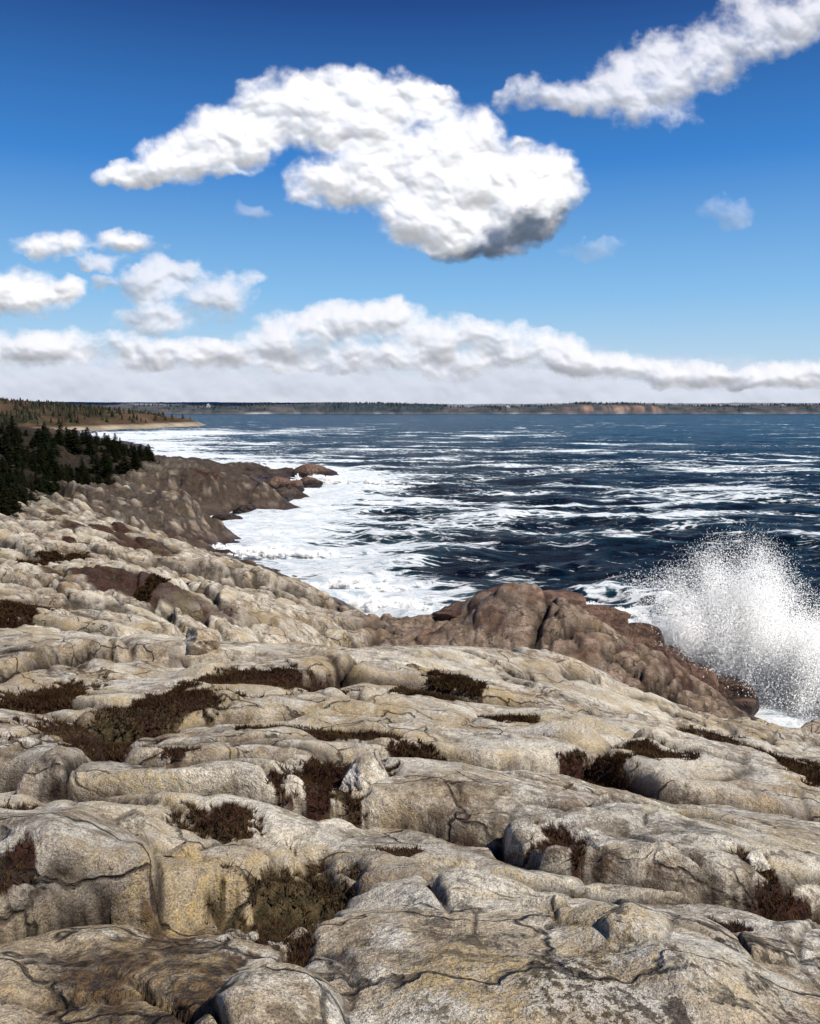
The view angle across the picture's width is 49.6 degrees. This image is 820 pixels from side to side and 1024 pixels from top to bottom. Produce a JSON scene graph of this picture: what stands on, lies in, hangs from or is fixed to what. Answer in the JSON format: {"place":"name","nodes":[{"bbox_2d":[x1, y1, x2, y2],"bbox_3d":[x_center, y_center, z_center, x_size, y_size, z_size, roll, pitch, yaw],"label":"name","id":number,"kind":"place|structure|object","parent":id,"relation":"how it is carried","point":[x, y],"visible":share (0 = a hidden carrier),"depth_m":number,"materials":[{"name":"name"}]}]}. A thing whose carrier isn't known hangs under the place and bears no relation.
{"place":"outdoors","nodes":[
{"label":"outdoors","id":0,"kind":"place"},
{"bbox_2d":[0,229,147,313],"bbox_3d":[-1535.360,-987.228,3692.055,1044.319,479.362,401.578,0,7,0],"label":"cloud","id":1,"kind":"structure","parent":0,"point":[30,292],"depth_m":3682.84,"materials":[{"name":"white"}]},
{"bbox_2d":[0,401,204,430],"bbox_3d":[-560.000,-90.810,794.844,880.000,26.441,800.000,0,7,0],"label":"headland","id":2,"kind":"structure","parent":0,"point":[96,422],"depth_m":546.43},
{"bbox_2d":[0,397,190,425],"bbox_3d":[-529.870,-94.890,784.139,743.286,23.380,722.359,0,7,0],"label":"distant trees","id":3,"kind":"object","parent":2,"relation":"on","point":[85,409],"visible":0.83,"depth_m":557.50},
{"bbox_2d":[79,254,263,334],"bbox_3d":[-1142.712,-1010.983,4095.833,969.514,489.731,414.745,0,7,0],"label":"cloud","id":4,"kind":"structure","parent":0,"point":[150,286],"depth_m":4117.84,"materials":[{"name":"white"}]},
{"bbox_2d":[94,66,585,262],"bbox_3d":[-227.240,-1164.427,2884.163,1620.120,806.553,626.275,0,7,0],"label":"cloud","id":5,"kind":"structure","parent":0,"point":[446,182],"depth_m":2895.10,"materials":[{"name":"white"}]},
{"bbox_2d":[0,426,819,1023],"bbox_3d":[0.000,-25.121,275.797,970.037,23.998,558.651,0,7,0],"label":"rocky ground","id":6,"kind":"structure","parent":0,"point":[462,918],"depth_m":6.54,"materials":[{"name":"stone"}]},
{"bbox_2d":[0,422,5,433],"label":"spruce tree","id":7,"kind":"object","parent":6,"relation":"on","point":[2,428],"visible":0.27,"depth_m":133.48,"materials":[{"name":"green plant"}]},
{"bbox_2d":[0,457,9,479],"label":"spruce tree","id":8,"kind":"object","parent":6,"relation":"on","point":[3,467],"visible":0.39,"depth_m":75.70,"materials":[{"name":"green plant"}]},
{"bbox_2d":[0,492,9,514],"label":"spruce tree","id":9,"kind":"object","parent":6,"relation":"on","point":[2,510],"visible":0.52,"depth_m":54.06,"materials":[{"name":"green plant"}]},
{"bbox_2d":[1,424,11,440],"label":"spruce tree","id":10,"kind":"object","parent":6,"relation":"on","point":[7,427],"visible":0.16,"depth_m":124.42,"materials":[{"name":"green plant"}]},
{"bbox_2d":[0,452,14,467],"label":"spruce tree","id":11,"kind":"object","parent":6,"relation":"on","point":[9,461],"visible":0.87,"depth_m":87.34,"materials":[{"name":"green plant"}]},
{"bbox_2d":[0,431,15,460],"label":"spruce tree","id":12,"kind":"object","parent":6,"relation":"on","point":[4,445],"visible":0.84,"depth_m":91.05,"materials":[{"name":"green plant"}]},
{"bbox_2d":[0,476,19,516],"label":"spruce tree","id":13,"kind":"object","parent":6,"relation":"on","point":[3,488],"visible":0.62,"depth_m":54.61,"materials":[{"name":"green plant"}]},
{"bbox_2d":[2,474,17,501],"bbox_3d":[-26.985,-1.481,59.468,1.665,2.143,1.776,-1,3,-31],"label":"spruce tree","id":14,"kind":"object","parent":6,"relation":"on","point":[7,483],"visible":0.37,"depth_m":59.41,"materials":[{"name":"green plant"}]},
{"bbox_2d":[0,481,21,516],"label":"spruce tree","id":15,"kind":"object","parent":6,"relation":"on","point":[10,512],"visible":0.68,"depth_m":54.40,"materials":[{"name":"green plant"}]},
{"bbox_2d":[7,424,22,445],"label":"spruce tree","id":16,"kind":"object","parent":6,"relation":"on","point":[11,430],"visible":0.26,"depth_m":117.56,"materials":[{"name":"green plant"}]},
{"bbox_2d":[8,415,22,435],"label":"spruce tree","id":17,"kind":"object","parent":6,"relation":"on","point":[13,422],"visible":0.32,"depth_m":130.49,"materials":[{"name":"green plant"}]},
{"bbox_2d":[3,468,29,502],"bbox_3d":[-28.021,-1.813,62.181,2.541,2.556,2.526,-2,8,1],"label":"spruce tree","id":18,"kind":"object","parent":6,"relation":"on","point":[13,482],"visible":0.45,"depth_m":62.11,"materials":[{"name":"green plant"}]},
{"bbox_2d":[6,485,27,512],"bbox_3d":[-26.147,-0.827,58.447,1.870,1.941,1.753,-5,11,-44],"label":"spruce tree","id":19,"kind":"object","parent":6,"relation":"on","point":[13,503],"visible":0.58,"depth_m":58.41,"materials":[{"name":"green plant"}]},
{"bbox_2d":[12,461,27,479],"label":"spruce tree","id":20,"kind":"object","parent":6,"relation":"on","point":[17,466],"visible":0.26,"depth_m":86.14,"materials":[{"name":"green plant"}]},
{"bbox_2d":[11,429,29,457],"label":"spruce tree","id":21,"kind":"object","parent":6,"relation":"on","point":[17,446],"visible":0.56,"depth_m":115.08,"materials":[{"name":"green plant"}]},
{"bbox_2d":[13,468,28,497],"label":"spruce tree","id":22,"kind":"object","parent":6,"relation":"on","point":[15,470],"visible":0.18,"depth_m":71.80,"materials":[{"name":"green plant"}]},
{"bbox_2d":[20,471,28,488],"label":"spruce tree","id":23,"kind":"object","parent":6,"relation":"on","point":[22,475],"visible":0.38,"depth_m":81.79,"materials":[{"name":"green plant"}]},
{"bbox_2d":[20,476,28,493],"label":"spruce tree","id":24,"kind":"object","parent":6,"relation":"on","point":[22,481],"visible":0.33,"depth_m":75.52,"materials":[{"name":"green plant"}]},
{"bbox_2d":[21,490,30,504],"bbox_3d":[-27.088,-0.986,62.352,1.030,1.105,0.942,0,7,-2],"label":"spruce tree","id":25,"kind":"object","parent":6,"relation":"on","point":[27,503],"visible":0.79,"depth_m":62.35,"materials":[{"name":"green plant"}]},
{"bbox_2d":[25,445,31,460],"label":"spruce tree","id":26,"kind":"object","parent":6,"relation":"on","point":[28,450],"visible":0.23,"depth_m":112.64,"materials":[{"name":"green plant"}]},
{"bbox_2d":[28,490,37,501],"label":"spruce tree","id":27,"kind":"object","parent":6,"relation":"on","point":[33,498],"visible":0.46,"depth_m":68.74,"materials":[{"name":"green plant"}]},
{"bbox_2d":[29,480,39,495],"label":"spruce tree","id":28,"kind":"object","parent":6,"relation":"on","point":[31,487],"visible":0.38,"depth_m":77.10,"materials":[{"name":"green plant"}]},
{"bbox_2d":[26,453,43,475],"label":"spruce tree","id":29,"kind":"object","parent":6,"relation":"on","point":[31,467],"visible":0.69,"depth_m":88.18,"materials":[{"name":"green plant"}]},
{"bbox_2d":[30,428,41,445],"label":"spruce tree","id":30,"kind":"object","parent":6,"relation":"on","point":[36,438],"visible":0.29,"depth_m":124.11,"materials":[{"name":"green plant"}]},
{"bbox_2d":[29,443,47,466],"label":"spruce tree","id":31,"kind":"object","parent":6,"relation":"on","point":[42,450],"visible":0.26,"depth_m":108.01,"materials":[{"name":"green plant"}]},
{"bbox_2d":[32,472,48,493],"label":"spruce tree","id":32,"kind":"object","parent":6,"relation":"on","point":[36,484],"visible":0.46,"depth_m":82.27,"materials":[{"name":"green plant"}]},
{"bbox_2d":[33,446,52,470],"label":"spruce tree","id":33,"kind":"object","parent":6,"relation":"on","point":[39,463],"visible":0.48,"depth_m":102.73,"materials":[{"name":"green plant"}]},
{"bbox_2d":[31,425,55,455],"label":"spruce tree","id":34,"kind":"object","parent":6,"relation":"on","point":[46,446],"visible":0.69,"depth_m":115.75,"materials":[{"name":"green plant"}]},
{"bbox_2d":[42,425,52,443],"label":"spruce tree","id":35,"kind":"object","parent":6,"relation":"on","point":[45,427],"visible":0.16,"depth_m":125.65,"materials":[{"name":"green plant"}]},
{"bbox_2d":[44,476,58,494],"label":"spruce tree","id":36,"kind":"object","parent":6,"relation":"on","point":[49,487],"visible":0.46,"depth_m":83.99,"materials":[{"name":"green plant"}]},
{"bbox_2d":[45,448,60,468],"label":"spruce tree","id":37,"kind":"object","parent":6,"relation":"on","point":[50,450],"visible":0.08,"depth_m":107.89,"materials":[{"name":"green plant"}]},
{"bbox_2d":[47,449,59,474],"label":"spruce tree","id":38,"kind":"object","parent":6,"relation":"on","point":[51,461],"visible":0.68,"depth_m":105.68,"materials":[{"name":"green plant"}]},
{"bbox_2d":[50,438,61,456],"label":"spruce tree","id":39,"kind":"object","parent":6,"relation":"on","point":[53,445],"visible":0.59,"depth_m":117.30,"materials":[{"name":"green plant"}]},
{"bbox_2d":[51,462,60,475],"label":"spruce tree","id":40,"kind":"object","parent":6,"relation":"on","point":[55,467],"visible":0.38,"depth_m":105.34,"materials":[{"name":"green plant"}]},
{"bbox_2d":[51,474,63,489],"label":"spruce tree","id":41,"kind":"object","parent":6,"relation":"on","point":[54,479],"visible":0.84,"depth_m":85.56,"materials":[{"name":"green plant"}]},
{"bbox_2d":[53,423,65,444],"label":"spruce tree","id":42,"kind":"object","parent":6,"relation":"on","point":[60,427],"visible":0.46,"depth_m":131.02,"materials":[{"name":"green plant"}]},
{"bbox_2d":[57,464,67,480],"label":"spruce tree","id":43,"kind":"object","parent":6,"relation":"on","point":[62,467],"visible":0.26,"depth_m":101.02,"materials":[{"name":"green plant"}]},
{"bbox_2d":[56,470,68,481],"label":"spruce tree","id":44,"kind":"object","parent":6,"relation":"on","point":[62,475],"visible":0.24,"depth_m":90.11,"materials":[{"name":"green plant"}]},
{"bbox_2d":[56,434,69,452],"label":"spruce tree","id":45,"kind":"object","parent":6,"relation":"on","point":[60,440],"visible":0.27,"depth_m":124.47,"materials":[{"name":"green plant"}]},
{"bbox_2d":[62,429,73,449],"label":"spruce tree","id":46,"kind":"object","parent":6,"relation":"on","point":[65,440],"visible":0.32,"depth_m":128.07,"materials":[{"name":"green plant"}]},
{"bbox_2d":[67,467,76,480],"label":"spruce tree","id":47,"kind":"object","parent":6,"relation":"on","point":[73,475],"visible":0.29,"depth_m":99.78,"materials":[{"name":"green plant"}]},
{"bbox_2d":[67,428,85,454],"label":"spruce tree","id":48,"kind":"object","parent":6,"relation":"on","point":[76,448],"visible":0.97,"depth_m":126.99,"materials":[{"name":"green plant"}]},
{"bbox_2d":[78,457,86,476],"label":"spruce tree","id":49,"kind":"object","parent":6,"relation":"on","point":[82,466],"visible":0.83,"depth_m":109.89,"materials":[{"name":"green plant"}]},
{"bbox_2d":[80,427,91,444],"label":"spruce tree","id":50,"kind":"object","parent":6,"relation":"on","point":[85,436],"visible":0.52,"depth_m":151.84,"materials":[{"name":"green plant"}]},
{"bbox_2d":[81,473,92,484],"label":"spruce tree","id":51,"kind":"object","parent":6,"relation":"on","point":[86,482],"visible":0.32,"depth_m":93.77,"materials":[{"name":"green plant"}]},
{"bbox_2d":[83,433,96,452],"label":"spruce tree","id":52,"kind":"object","parent":6,"relation":"on","point":[92,442],"visible":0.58,"depth_m":131.88,"materials":[{"name":"green plant"}]},
{"bbox_2d":[85,443,95,455],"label":"spruce tree","id":53,"kind":"object","parent":6,"relation":"on","point":[90,452],"visible":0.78,"depth_m":127.42,"materials":[{"name":"green plant"}]},
{"bbox_2d":[88,454,102,473],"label":"spruce tree","id":54,"kind":"object","parent":6,"relation":"on","point":[95,468],"visible":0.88,"depth_m":113.81,"materials":[{"name":"green plant"}]},
{"bbox_2d":[94,432,101,445],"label":"spruce tree","id":55,"kind":"object","parent":6,"relation":"on","point":[97,440],"visible":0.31,"depth_m":149.65,"materials":[{"name":"green plant"}]},
{"bbox_2d":[100,449,109,465],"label":"spruce tree","id":56,"kind":"object","parent":6,"relation":"on","point":[103,457],"visible":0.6,"depth_m":117.82,"materials":[{"name":"green plant"}]},
{"bbox_2d":[97,456,117,474],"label":"spruce tree","id":57,"kind":"object","parent":6,"relation":"on","point":[106,468],"visible":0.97,"depth_m":110.59,"materials":[{"name":"green plant"}]},
{"bbox_2d":[104,472,113,484],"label":"spruce tree","id":58,"kind":"object","parent":6,"relation":"on","point":[109,478],"visible":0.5,"depth_m":109.51,"materials":[{"name":"green plant"}]},
{"bbox_2d":[106,448,113,462],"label":"spruce tree","id":59,"kind":"object","parent":6,"relation":"on","point":[108,452],"visible":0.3,"depth_m":119.27,"materials":[{"name":"green plant"}]},
{"bbox_2d":[106,440,116,454],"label":"spruce tree","id":60,"kind":"object","parent":6,"relation":"on","point":[112,446],"visible":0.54,"depth_m":136.50,"materials":[{"name":"green plant"}]},
{"bbox_2d":[111,434,121,447],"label":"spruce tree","id":61,"kind":"object","parent":6,"relation":"on","point":[115,439],"visible":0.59,"depth_m":176.76,"materials":[{"name":"green plant"}]},
{"bbox_2d":[116,451,131,473],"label":"spruce tree","id":62,"kind":"object","parent":6,"relation":"on","point":[125,464],"visible":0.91,"depth_m":117.40,"materials":[{"name":"green plant"}]},
{"bbox_2d":[120,443,127,455],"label":"spruce tree","id":63,"kind":"object","parent":6,"relation":"on","point":[122,447],"visible":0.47,"depth_m":138.08,"materials":[{"name":"green plant"}]},
{"bbox_2d":[113,808,148,834],"bbox_3d":[-1.494,1.649,4.710,0.203,0.125,0.209,-3,7,-21],"label":"boulder","id":64,"kind":"object","parent":6,"relation":"on","point":[134,821],"visible":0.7,"depth_m":4.65,"materials":[{"name":"stone"}]},
{"bbox_2d":[128,446,142,465],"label":"spruce tree","id":65,"kind":"object","parent":6,"relation":"on","point":[131,456],"visible":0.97,"depth_m":118.92,"materials":[{"name":"green plant"}]},
{"bbox_2d":[130,450,145,468],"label":"spruce tree","id":66,"kind":"object","parent":6,"relation":"on","point":[137,465],"visible":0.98,"depth_m":118.78,"materials":[{"name":"green plant"}]},
{"bbox_2d":[137,448,144,460],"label":"spruce tree","id":67,"kind":"object","parent":6,"relation":"on","point":[141,457],"visible":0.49,"depth_m":125.17,"materials":[{"name":"green plant"}]},
{"bbox_2d":[137,444,147,460],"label":"spruce tree","id":68,"kind":"object","parent":6,"relation":"on","point":[142,452],"visible":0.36,"depth_m":133.25,"materials":[{"name":"green plant"}]},
{"bbox_2d":[148,450,155,461],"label":"spruce tree","id":69,"kind":"object","parent":6,"relation":"on","point":[151,458],"visible":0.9,"depth_m":144.13,"materials":[{"name":"green plant"}]},
{"bbox_2d":[163,842,201,857],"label":"boulder","id":70,"kind":"object","parent":6,"relation":"on","point":[186,849],"visible":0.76,"depth_m":4.79,"materials":[{"name":"stone"}]},
{"bbox_2d":[184,626,219,654],"bbox_3d":[-3.965,2.475,16.837,0.693,0.607,0.865,-4,8,-31],"label":"boulder","id":71,"kind":"object","parent":6,"relation":"on","point":[200,640],"visible":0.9,"depth_m":16.56,"materials":[{"name":"stone"}]},
{"bbox_2d":[340,750,388,791],"bbox_3d":[-0.362,2.182,7.035,0.400,0.538,0.656,3,8,25],"label":"boulder","id":72,"kind":"object","parent":6,"relation":"on","point":[363,773],"visible":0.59,"depth_m":6.94,"materials":[{"name":"stone"}]},
{"bbox_2d":[0,535,819,967],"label":"heath plants","id":73,"kind":"object","parent":6,"relation":"on","point":[70,691],"visible":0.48,"depth_m":9.49,"materials":[{"name":"plant"}]},
{"bbox_2d":[434,601,463,619],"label":"shore boulder","id":74,"kind":"object","parent":6,"relation":"on","point":[451,611],"visible":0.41,"depth_m":42.98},
{"bbox_2d":[476,586,499,593],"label":"shore boulder","id":75,"kind":"object","parent":6,"relation":"on","point":[492,589],"visible":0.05,"depth_m":43.01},
{"bbox_2d":[543,590,585,604],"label":"shore boulder","id":76,"kind":"object","parent":6,"relation":"on","point":[574,598],"visible":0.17,"depth_m":43.56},
{"bbox_2d":[580,604,630,625],"bbox_3d":[8.813,5.434,42.796,3.612,1.867,2.707,-1,7,-12],"label":"shore boulder","id":77,"kind":"object","parent":6,"relation":"on","point":[610,616],"visible":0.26,"depth_m":42.33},
{"bbox_2d":[615,645,635,653],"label":"shore boulder","id":78,"kind":"object","parent":6,"relation":"on","point":[628,647],"visible":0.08,"depth_m":38.52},
{"bbox_2d":[611,622,664,646],"bbox_3d":[10.159,6.167,41.472,3.542,1.874,2.185,-3,7,-22],"label":"shore boulder","id":79,"kind":"object","parent":6,"relation":"on","point":[646,634],"visible":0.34,"depth_m":41.14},
{"bbox_2d":[648,645,694,666],"bbox_3d":[11.839,6.976,40.539,2.358,1.751,3.162,6,9,39],"label":"shore boulder","id":80,"kind":"object","parent":6,"relation":"on","point":[666,650],"visible":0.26,"depth_m":40.40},
{"bbox_2d":[679,662,719,688],"bbox_3d":[12.511,7.593,39.833,2.692,1.646,2.290,1,7,11],"label":"shore boulder","id":81,"kind":"object","parent":6,"relation":"on","point":[697,671],"visible":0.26,"depth_m":39.22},
{"bbox_2d":[715,674,755,697],"bbox_3d":[13.832,8.000,40.100,3.509,1.293,1.836,0,7,-3],"label":"shore boulder","id":82,"kind":"object","parent":6,"relation":"on","point":[731,690],"visible":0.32,"depth_m":39.37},
{"bbox_2d":[727,696,758,715],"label":"shore boulder","id":83,"kind":"object","parent":6,"relation":"on","point":[749,705],"visible":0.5,"depth_m":38.74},
{"bbox_2d":[745,851,769,870],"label":"boulder","id":84,"kind":"object","parent":6,"relation":"on","point":[757,859],"visible":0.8,"depth_m":5.55,"materials":[{"name":"stone"}]},
{"bbox_2d":[0,296,819,391],"bbox_3d":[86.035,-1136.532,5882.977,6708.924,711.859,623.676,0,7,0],"label":"cloud","id":85,"kind":"structure","parent":0,"point":[425,345],"depth_m":5840.61,"materials":[{"name":"white"}]},
{"bbox_2d":[0,353,819,403],"bbox_3d":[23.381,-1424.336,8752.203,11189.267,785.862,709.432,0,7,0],"label":"haze bank","id":86,"kind":"structure","parent":0,"point":[533,380],"depth_m":8608.51,"materials":[{"name":"white"}]},
{"bbox_2d":[0,0,819,378],"label":"sky","id":87,"kind":"structure","parent":0,"point":[693,233],"materials":[{"name":"blue"}]},
{"bbox_2d":[31,401,818,406],"bbox_3d":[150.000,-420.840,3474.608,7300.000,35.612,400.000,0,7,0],"label":"distant hills","id":88,"kind":"structure","parent":0,"point":[257,403],"depth_m":3383.36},
{"bbox_2d":[86,402,819,413],"bbox_3d":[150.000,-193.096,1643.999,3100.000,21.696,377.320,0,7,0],"label":"shore","id":89,"kind":"structure","parent":0,"point":[371,408],"depth_m":1497.86,"materials":[{"name":"stone"}]},
{"bbox_2d":[45,401,819,410],"bbox_3d":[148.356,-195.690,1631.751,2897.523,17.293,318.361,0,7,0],"label":"distant trees","id":90,"kind":"object","parent":89,"relation":"on","point":[491,406],"visible":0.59,"depth_m":1570.39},
{"bbox_2d":[91,414,819,727],"bbox_3d":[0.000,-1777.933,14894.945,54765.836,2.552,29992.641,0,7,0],"label":"sea","id":91,"kind":"structure","parent":0,"point":[588,506],"depth_m":133.95,"materials":[{"name":"liquid"}]},
{"bbox_2d":[212,549,233,555],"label":"sea rock","id":92,"kind":"object","parent":91,"relation":"in","point":[226,551],"visible":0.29,"depth_m":82.63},
{"bbox_2d":[211,512,242,520],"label":"sea rock","id":93,"kind":"object","parent":91,"relation":"in","point":[224,516],"visible":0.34,"depth_m":105.70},
{"bbox_2d":[232,504,256,513],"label":"sea rock","id":94,"kind":"object","parent":91,"relation":"in","point":[245,508],"visible":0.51,"depth_m":114.26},
{"bbox_2d":[209,543,283,556],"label":"surf spray","id":95,"kind":"object","parent":91,"relation":"on","point":[238,549],"visible":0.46,"depth_m":84.34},
{"bbox_2d":[265,476,289,488],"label":"sea rock","id":96,"kind":"object","parent":91,"relation":"in","point":[274,482],"visible":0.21,"depth_m":145.26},
{"bbox_2d":[279,491,293,501],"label":"sea rock","id":97,"kind":"object","parent":91,"relation":"in","point":[287,496],"visible":0.36,"depth_m":130.64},
{"bbox_2d":[279,480,304,491],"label":"sea rock","id":98,"kind":"object","parent":91,"relation":"in","point":[297,484],"visible":0.43,"depth_m":143.33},
{"bbox_2d":[230,542,354,558],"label":"surf spray","id":99,"kind":"object","parent":91,"relation":"on","point":[273,552],"visible":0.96,"depth_m":82.02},
{"bbox_2d":[291,463,321,477],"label":"sea rock","id":100,"kind":"object","parent":91,"relation":"in","point":[305,470],"visible":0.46,"depth_m":169.65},
{"bbox_2d":[300,477,322,487],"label":"sea rock","id":101,"kind":"object","parent":91,"relation":"in","point":[309,482],"visible":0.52,"depth_m":152.70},
{"bbox_2d":[318,465,338,475],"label":"sea rock","id":102,"kind":"object","parent":91,"relation":"in","point":[327,471],"visible":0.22,"depth_m":175.40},
{"bbox_2d":[290,474,436,484],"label":"surf spray","id":103,"kind":"object","parent":91,"relation":"on","point":[326,480],"visible":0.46,"depth_m":156.71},
{"bbox_2d":[310,575,422,591],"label":"surf spray","id":104,"kind":"object","parent":91,"relation":"on","point":[347,583],"visible":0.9,"depth_m":67.59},
{"bbox_2d":[345,594,442,612],"bbox_3d":[-1.804,6.268,60.814,11.698,1.408,3.076,0,7,0],"label":"surf spray","id":105,"kind":"object","parent":91,"relation":"on","point":[372,604],"visible":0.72,"depth_m":60.47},
{"bbox_2d":[586,601,668,621],"bbox_3d":[12.887,6.560,59.052,9.402,1.208,2.667,1,7,8],"label":"surf spray","id":106,"kind":"object","parent":91,"relation":"on","point":[633,614],"visible":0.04,"depth_m":59.20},
{"bbox_2d":[613,523,819,719],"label":"wave splash","id":107,"kind":"object","parent":91,"relation":"on","point":[764,654],"visible":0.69,"depth_m":40.38,"materials":[{"name":"liquid"}]},
{"bbox_2d":[495,0,819,121],"bbox_3d":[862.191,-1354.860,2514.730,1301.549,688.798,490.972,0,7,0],"label":"cloud","id":108,"kind":"structure","parent":0,"point":[668,71],"depth_m":2467.58,"materials":[{"name":"white"}]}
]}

